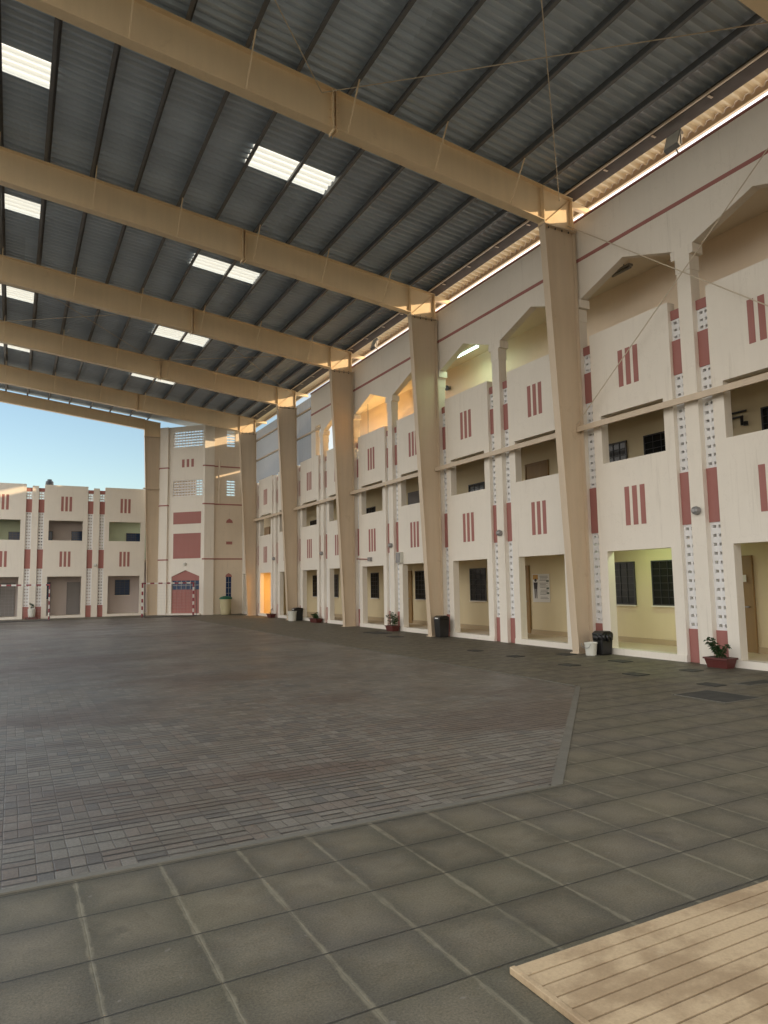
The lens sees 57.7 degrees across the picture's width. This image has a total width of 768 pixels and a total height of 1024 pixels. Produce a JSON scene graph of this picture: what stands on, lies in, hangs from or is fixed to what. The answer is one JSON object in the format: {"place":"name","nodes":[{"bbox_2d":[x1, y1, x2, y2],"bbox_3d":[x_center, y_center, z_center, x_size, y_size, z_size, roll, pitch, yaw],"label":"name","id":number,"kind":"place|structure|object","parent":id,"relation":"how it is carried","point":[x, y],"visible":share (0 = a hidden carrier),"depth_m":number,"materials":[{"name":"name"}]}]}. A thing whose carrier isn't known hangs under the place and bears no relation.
{"place":"outdoors","nodes":[
{"label":"outdoors","id":0,"kind":"place"},
{"bbox_2d":[0,483,146,619],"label":"school building","id":1,"kind":"structure","parent":0,"point":[61,540],"depth_m":43.36,"materials":[{"name":"paint"}]},
{"bbox_2d":[0,583,14,616],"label":"door","id":2,"kind":"structure","parent":1,"relation":"in","point":[8,599],"depth_m":42.45,"materials":[{"name":"grey paint"}]},
{"bbox_2d":[8,532,19,539],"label":"window","id":3,"kind":"structure","parent":1,"relation":"in","point":[11,535],"depth_m":42.93,"materials":[{"name":"glass"}]},
{"bbox_2d":[38,531,52,544],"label":"window","id":4,"kind":"structure","parent":1,"relation":"in","point":[50,534],"depth_m":43.90,"materials":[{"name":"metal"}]},
{"bbox_2d":[46,582,50,599],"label":"window","id":5,"kind":"structure","parent":1,"relation":"in","point":[47,598],"depth_m":43.55,"materials":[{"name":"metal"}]},
{"bbox_2d":[45,479,53,484],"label":"water tank","id":6,"kind":"object","parent":1,"relation":"on","point":[49,482],"visible":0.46,"depth_m":44.64,"materials":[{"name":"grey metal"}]},
{"bbox_2d":[66,582,79,613],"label":"door","id":7,"kind":"structure","parent":1,"relation":"in","point":[73,588],"depth_m":44.17,"materials":[{"name":"grey paint"}]},
{"bbox_2d":[71,531,81,540],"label":"window","id":8,"kind":"structure","parent":1,"relation":"in","point":[75,535],"depth_m":44.62,"materials":[{"name":"glass"}]},
{"bbox_2d":[114,580,129,595],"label":"window","id":9,"kind":"structure","parent":1,"relation":"in","point":[122,587],"depth_m":45.61,"materials":[{"name":"glass"}]},
{"bbox_2d":[126,533,139,540],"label":"window","id":10,"kind":"structure","parent":1,"relation":"in","point":[129,536],"depth_m":46.19,"materials":[{"name":"glass"}]},
{"bbox_2d":[0,617,574,889],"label":"court paving","id":11,"kind":"structure","parent":0,"point":[126,741],"depth_m":8.30,"materials":[{"name":"brick"}]},
{"bbox_2d":[0,614,767,1023],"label":"ground","id":12,"kind":"structure","parent":0,"point":[654,806],"depth_m":4.18,"materials":[{"name":"grey tile"}]},
{"bbox_2d":[0,584,50,621],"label":"handball goal","id":13,"kind":"object","parent":12,"relation":"on","point":[24,585],"visible":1,"depth_m":38.93,"materials":[{"name":"red paint"}]},
{"bbox_2d":[25,603,37,619],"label":"potted plant","id":14,"kind":"object","parent":12,"relation":"on","point":[31,615],"visible":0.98,"depth_m":41.13,"materials":[{"name":"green plant"}]},
{"bbox_2d":[141,582,196,617],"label":"handball goal","id":15,"kind":"object","parent":12,"relation":"on","point":[186,583],"visible":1,"depth_m":41.71,"materials":[{"name":"red paint"}]},
{"bbox_2d":[157,425,241,614],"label":"corner tower","id":16,"kind":"structure","parent":12,"relation":"on","point":[199,535],"depth_m":44.50,"materials":[{"name":"paint"}]},
{"bbox_2d":[172,571,198,612],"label":"door","id":17,"kind":"structure","parent":16,"relation":"in","point":[185,605],"depth_m":44.05,"materials":[{"name":"metal"}]},
{"bbox_2d":[226,577,230,596],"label":"window","id":18,"kind":"structure","parent":16,"relation":"in","point":[228,579],"depth_m":44.30,"materials":[{"name":"blue glass"}]},
{"bbox_2d":[227,523,231,541],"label":"blind window","id":19,"kind":"structure","parent":16,"relation":"in","point":[229,525],"depth_m":44.67,"materials":[{"name":"beige paint"}]},
{"bbox_2d":[219,596,231,614],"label":"waste bin","id":20,"kind":"object","parent":12,"relation":"on","point":[225,605],"visible":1,"depth_m":43.26,"materials":[{"name":"beige plastic"}]},
{"bbox_2d":[267,608,275,617],"bbox_3d":[-6.273,5.608,38.714,0.353,0.496,0.718,2,-7,-28],"label":"potted plant","id":21,"kind":"object","parent":12,"relation":"on","point":[271,615],"visible":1,"depth_m":38.48,"materials":[{"name":"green plant"}]},
{"bbox_2d":[0,617,580,894],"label":"path edging","id":22,"kind":"object","parent":12,"relation":"on","point":[559,772],"visible":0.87,"depth_m":5.38,"materials":[{"name":"concrete"}]},
{"bbox_2d":[286,611,296,620],"bbox_3d":[-4.583,5.189,34.760,0.483,0.479,0.469,2,-7,-28],"label":"bucket","id":23,"kind":"object","parent":12,"relation":"on","point":[291,615],"visible":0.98,"depth_m":34.59,"materials":[{"name":"white plastic"}]},
{"bbox_2d":[292,607,302,620],"bbox_3d":[-4.372,5.150,35.201,0.487,0.638,0.421,2,-7,-28],"label":"waste bin","id":24,"kind":"object","parent":12,"relation":"on","point":[299,614],"visible":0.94,"depth_m":35.05,"materials":[{"name":"black plastic"}]},
{"bbox_2d":[309,612,322,622],"bbox_3d":[-3.236,4.989,33.005,0.508,0.481,0.946,2,-7,-28],"label":"potted plant","id":25,"kind":"object","parent":12,"relation":"on","point":[315,618],"visible":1,"depth_m":32.86,"materials":[{"name":"green plant"}]},
{"bbox_2d":[364,631,388,633],"bbox_3d":[-0.242,4.413,25.478,0.616,0.011,1.140,2,-7,-28],"label":"drain cover","id":26,"kind":"object","parent":12,"relation":"on","point":[376,632],"visible":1,"depth_m":25.50,"materials":[{"name":"metal"}]},
{"bbox_2d":[0,0,767,653],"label":"steel canopy","id":27,"kind":"object","parent":12,"relation":"on","point":[244,218],"visible":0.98,"depth_m":18.48,"materials":[{"name":"beige metal"}]},
{"bbox_2d":[384,612,399,630],"bbox_3d":[0.381,4.118,26.298,0.452,0.747,0.919,2,-7,-28],"label":"potted plant","id":28,"kind":"object","parent":12,"relation":"on","point":[393,626],"visible":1,"depth_m":26.27,"materials":[{"name":"green plant"}]},
{"bbox_2d":[434,615,449,636],"bbox_3d":[1.915,3.792,23.127,0.418,0.707,0.361,2,-7,-28],"label":"waste bin","id":29,"kind":"object","parent":12,"relation":"on","point":[441,624],"visible":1,"depth_m":23.00,"materials":[{"name":"black plastic"}]},
{"bbox_2d":[557,653,576,655],"bbox_3d":[4.465,3.488,17.089,0.342,0.011,0.399,2,-7,-28],"label":"drain cover","id":30,"kind":"object","parent":12,"relation":"on","point":[566,654],"visible":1,"depth_m":17.01,"materials":[{"name":"metal"}]},
{"bbox_2d":[558,663,579,665],"bbox_3d":[3.978,3.280,14.963,0.308,0.011,0.388,2,-7,-28],"label":"drain cover","id":31,"kind":"object","parent":12,"relation":"on","point":[567,664],"visible":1,"depth_m":14.98,"materials":[{"name":"metal"}]},
{"bbox_2d":[581,642,597,655],"bbox_3d":[5.008,3.309,16.872,0.328,0.308,0.321,2,-7,-28],"label":"bucket","id":32,"kind":"object","parent":12,"relation":"on","point":[590,648],"visible":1,"depth_m":16.76,"materials":[{"name":"white plastic"}]},
{"bbox_2d":[592,630,612,654],"bbox_3d":[5.331,3.184,16.986,0.515,0.570,0.460,2,-7,-28],"label":"waste bin","id":33,"kind":"object","parent":12,"relation":"on","point":[603,639],"visible":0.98,"depth_m":16.84,"materials":[{"name":"black plastic"}]},
{"bbox_2d":[608,660,632,662],"bbox_3d":[5.256,3.313,15.485,0.319,0.011,0.433,2,-7,-28],"label":"drain cover","id":34,"kind":"object","parent":12,"relation":"on","point":[622,661],"visible":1,"depth_m":15.40,"materials":[{"name":"metal"}]},
{"bbox_2d":[622,672,649,675],"bbox_3d":[4.818,3.101,13.328,0.319,0.011,0.388,2,-7,-28],"label":"drain cover","id":35,"kind":"object","parent":12,"relation":"on","point":[636,674],"visible":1,"depth_m":13.26,"materials":[{"name":"metal"}]},
{"bbox_2d":[510,880,767,1023],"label":"wooden deck","id":36,"kind":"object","parent":12,"relation":"on","point":[706,962],"visible":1,"depth_m":3.20,"materials":[{"name":"wood"}]},
{"bbox_2d":[680,669,703,671],"bbox_3d":[6.062,3.125,13.755,0.296,0.011,0.342,2,-7,-28],"label":"drain cover","id":37,"kind":"object","parent":12,"relation":"on","point":[692,670],"visible":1,"depth_m":13.70,"materials":[{"name":"metal"}]},
{"bbox_2d":[696,682,725,686],"bbox_3d":[5.589,2.943,11.894,0.285,0.011,0.376,2,-7,-28],"label":"drain cover","id":38,"kind":"object","parent":12,"relation":"on","point":[711,684],"visible":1,"depth_m":11.87,"materials":[{"name":"metal"}]},
{"bbox_2d":[673,690,761,703],"bbox_3d":[5.111,2.831,10.710,0.832,0.011,0.935,2,-7,-28],"label":"drain cover","id":39,"kind":"object","parent":12,"relation":"on","point":[717,696],"visible":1,"depth_m":10.67,"materials":[{"name":"metal"}]},
{"bbox_2d":[703,637,738,668],"bbox_3d":[6.793,2.839,14.113,0.502,0.631,0.648,2,-7,-28],"label":"potted plant","id":40,"kind":"object","parent":12,"relation":"on","point":[721,659],"visible":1,"depth_m":14.11,"materials":[{"name":"green plant"}]},
{"bbox_2d":[733,679,767,685],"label":"drain cover","id":41,"kind":"object","parent":12,"relation":"on","point":[755,682],"visible":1,"depth_m":11.95,"materials":[{"name":"metal"}]},
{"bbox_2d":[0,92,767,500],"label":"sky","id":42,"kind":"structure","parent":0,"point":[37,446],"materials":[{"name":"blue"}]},
{"bbox_2d":[242,94,767,670],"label":"school building","id":43,"kind":"structure","parent":0,"point":[668,570],"depth_m":18.25,"materials":[{"name":"paint"}]},
{"bbox_2d":[264,527,269,534],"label":"door","id":44,"kind":"structure","parent":43,"relation":"in","point":[267,529],"depth_m":45.69,"materials":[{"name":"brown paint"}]},
{"bbox_2d":[310,520,316,525],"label":"window","id":45,"kind":"structure","parent":43,"relation":"in","point":[313,522],"depth_m":38.65,"materials":[{"name":"glass"}]},
{"bbox_2d":[312,575,316,596],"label":"window","id":46,"kind":"structure","parent":43,"relation":"in","point":[314,576],"depth_m":38.13,"materials":[{"name":"glass"}]},
{"bbox_2d":[334,574,338,597],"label":"window","id":47,"kind":"structure","parent":43,"relation":"in","point":[336,590],"depth_m":35.64,"materials":[{"name":"glass"}]},
{"bbox_2d":[366,506,374,513],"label":"window","id":48,"kind":"structure","parent":43,"relation":"in","point":[372,509],"depth_m":32.50,"materials":[{"name":"glass"}]},
{"bbox_2d":[370,338,378,349],"bbox_3d":[-0.364,-6.911,28.798,0.298,0.486,0.433,2,-7,-28],"label":"floodlight","id":49,"kind":"object","parent":43,"relation":"on","point":[374,344],"visible":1,"depth_m":28.67,"materials":[{"name":"grey metal"}]},
{"bbox_2d":[370,573,378,598],"bbox_3d":[-0.436,3.372,31.843,0.068,1.186,0.787,2,-7,-28],"label":"window","id":50,"kind":"structure","parent":43,"relation":"in","point":[374,576],"depth_m":31.79,"materials":[{"name":"metal"}]},
{"bbox_2d":[396,552,402,562],"bbox_3d":[0.627,1.734,26.482,0.256,0.410,0.342,2,-7,-28],"label":"notice box","id":51,"kind":"object","parent":43,"relation":"attached to","point":[399,557],"visible":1,"depth_m":26.33,"materials":[{"name":"white plastic"}]},
{"bbox_2d":[408,571,412,622],"bbox_3d":[0.902,3.556,29.285,0.085,2.155,1.049,2,-7,-28],"label":"door","id":52,"kind":"structure","parent":43,"relation":"in","point":[410,592],"depth_m":28.93,"materials":[{"name":"brown paint"}]},
{"bbox_2d":[408,490,419,504],"bbox_3d":[1.283,0.135,28.838,0.057,1.972,1.026,2,-7,-28],"label":"door","id":53,"kind":"structure","parent":43,"relation":"in","point":[413,497],"depth_m":28.97,"materials":[{"name":"grey paint"}]},
{"bbox_2d":[414,571,425,599],"bbox_3d":[1.471,2.979,28.269,0.068,1.186,0.855,2,-7,-28],"label":"window","id":54,"kind":"structure","parent":43,"relation":"in","point":[420,594],"depth_m":28.31,"materials":[{"name":"metal"}]},
{"bbox_2d":[458,345,479,357],"bbox_3d":[2.895,-5.656,24.194,0.137,0.262,1.254,2,-7,-28],"label":"tube light","id":55,"kind":"object","parent":43,"relation":"hanging from","point":[469,349],"visible":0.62,"depth_m":24.03,"materials":[{"name":"white plastic"}]},
{"bbox_2d":[468,482,484,491],"bbox_3d":[3.326,-0.603,25.044,0.046,0.855,0.946,2,-7,-28],"label":"window","id":56,"kind":"structure","parent":43,"relation":"in","point":[477,486],"depth_m":25.08,"materials":[{"name":"glass"}]},
{"bbox_2d":[469,568,486,601],"bbox_3d":[3.332,2.596,24.780,0.068,1.186,1.003,2,-7,-28],"label":"window","id":57,"kind":"structure","parent":43,"relation":"in","point":[478,586],"depth_m":24.78,"materials":[{"name":"glass"}]},
{"bbox_2d":[496,530,501,535],"bbox_3d":[3.461,0.633,21.030,0.148,0.190,0.190,2,-7,-28],"label":"wall lamp","id":58,"kind":"object","parent":43,"relation":"attached to","point":[498,532],"visible":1,"depth_m":20.98,"materials":[{"name":"grey metal"}]},
{"bbox_2d":[525,565,531,632],"bbox_3d":[4.416,2.832,22.697,0.085,2.155,1.003,2,-7,-28],"label":"door","id":59,"kind":"structure","parent":43,"relation":"in","point":[527,569],"depth_m":22.31,"materials":[{"name":"brown paint"}]},
{"bbox_2d":[525,459,548,479],"bbox_3d":[4.872,-0.604,22.110,0.057,1.972,1.094,2,-7,-28],"label":"door","id":60,"kind":"structure","parent":43,"relation":"in","point":[541,468],"depth_m":22.15,"materials":[{"name":"brown paint"}]},
{"bbox_2d":[532,574,549,601],"bbox_3d":[4.924,2.382,21.843,0.014,0.878,0.787,2,-7,-28],"label":"poster","id":61,"kind":"object","parent":43,"relation":"attached to","point":[541,587],"visible":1,"depth_m":21.83,"materials":[{"name":"paper"}]},
{"bbox_2d":[609,440,627,461],"bbox_3d":[6.426,-1.367,19.240,0.046,1.106,0.741,2,-7,-28],"label":"window","id":62,"kind":"structure","parent":43,"relation":"in","point":[618,450],"depth_m":19.21,"materials":[{"name":"glass"}]},
{"bbox_2d":[612,263,632,276],"bbox_3d":[6.155,-6.327,18.082,0.137,0.262,0.650,2,-7,-28],"label":"tube light","id":63,"kind":"object","parent":43,"relation":"hanging from","point":[624,268],"visible":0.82,"depth_m":17.97,"materials":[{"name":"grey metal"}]},
{"bbox_2d":[614,561,637,605],"bbox_3d":[6.488,1.946,18.863,0.068,1.186,0.821,2,-7,-28],"label":"window","id":64,"kind":"structure","parent":43,"relation":"in","point":[625,579],"depth_m":18.81,"materials":[{"name":"glass"}]},
{"bbox_2d":[643,431,665,454],"bbox_3d":[7.078,-1.501,18.018,0.046,1.106,0.855,2,-7,-28],"label":"window","id":65,"kind":"structure","parent":43,"relation":"in","point":[653,443],"depth_m":18.13,"materials":[{"name":"glass"}]},
{"bbox_2d":[651,560,674,606],"bbox_3d":[7.113,1.818,17.692,0.068,1.186,0.821,2,-7,-28],"label":"window","id":66,"kind":"structure","parent":43,"relation":"in","point":[661,570],"depth_m":17.75,"materials":[{"name":"metal"}]},
{"bbox_2d":[664,128,682,154],"bbox_3d":[6.578,-8.352,15.784,0.299,0.508,0.433,2,-7,-28],"label":"floodlight","id":67,"kind":"object","parent":43,"relation":"on","point":[673,141],"visible":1,"depth_m":15.70,"materials":[{"name":"grey metal"}]},
{"bbox_2d":[691,506,700,514],"bbox_3d":[6.691,-0.033,14.975,0.148,0.190,0.190,2,-7,-28],"label":"wall lamp","id":68,"kind":"object","parent":43,"relation":"attached to","point":[695,510],"visible":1,"depth_m":14.93,"materials":[{"name":"grey metal"}]},
{"bbox_2d":[732,409,747,425],"bbox_3d":[8.134,-2.128,16.006,0.102,0.365,0.485,2,-6,-23],"label":"wall bracket","id":69,"kind":"object","parent":43,"relation":"attached to","point":[743,423],"depth_m":15.90,"materials":[{"name":"black plastic"}]},
{"bbox_2d":[741,555,758,652],"bbox_3d":[8.004,2.093,15.969,0.085,2.155,1.049,2,-7,-28],"label":"door","id":70,"kind":"structure","parent":43,"relation":"in","point":[747,561],"depth_m":15.60,"materials":[{"name":"brown paint"}]},
{"bbox_2d":[760,406,767,429],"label":"window","id":71,"kind":"structure","parent":43,"relation":"in","point":[764,410],"depth_m":15.47,"materials":[{"name":"glass"}]}
]}

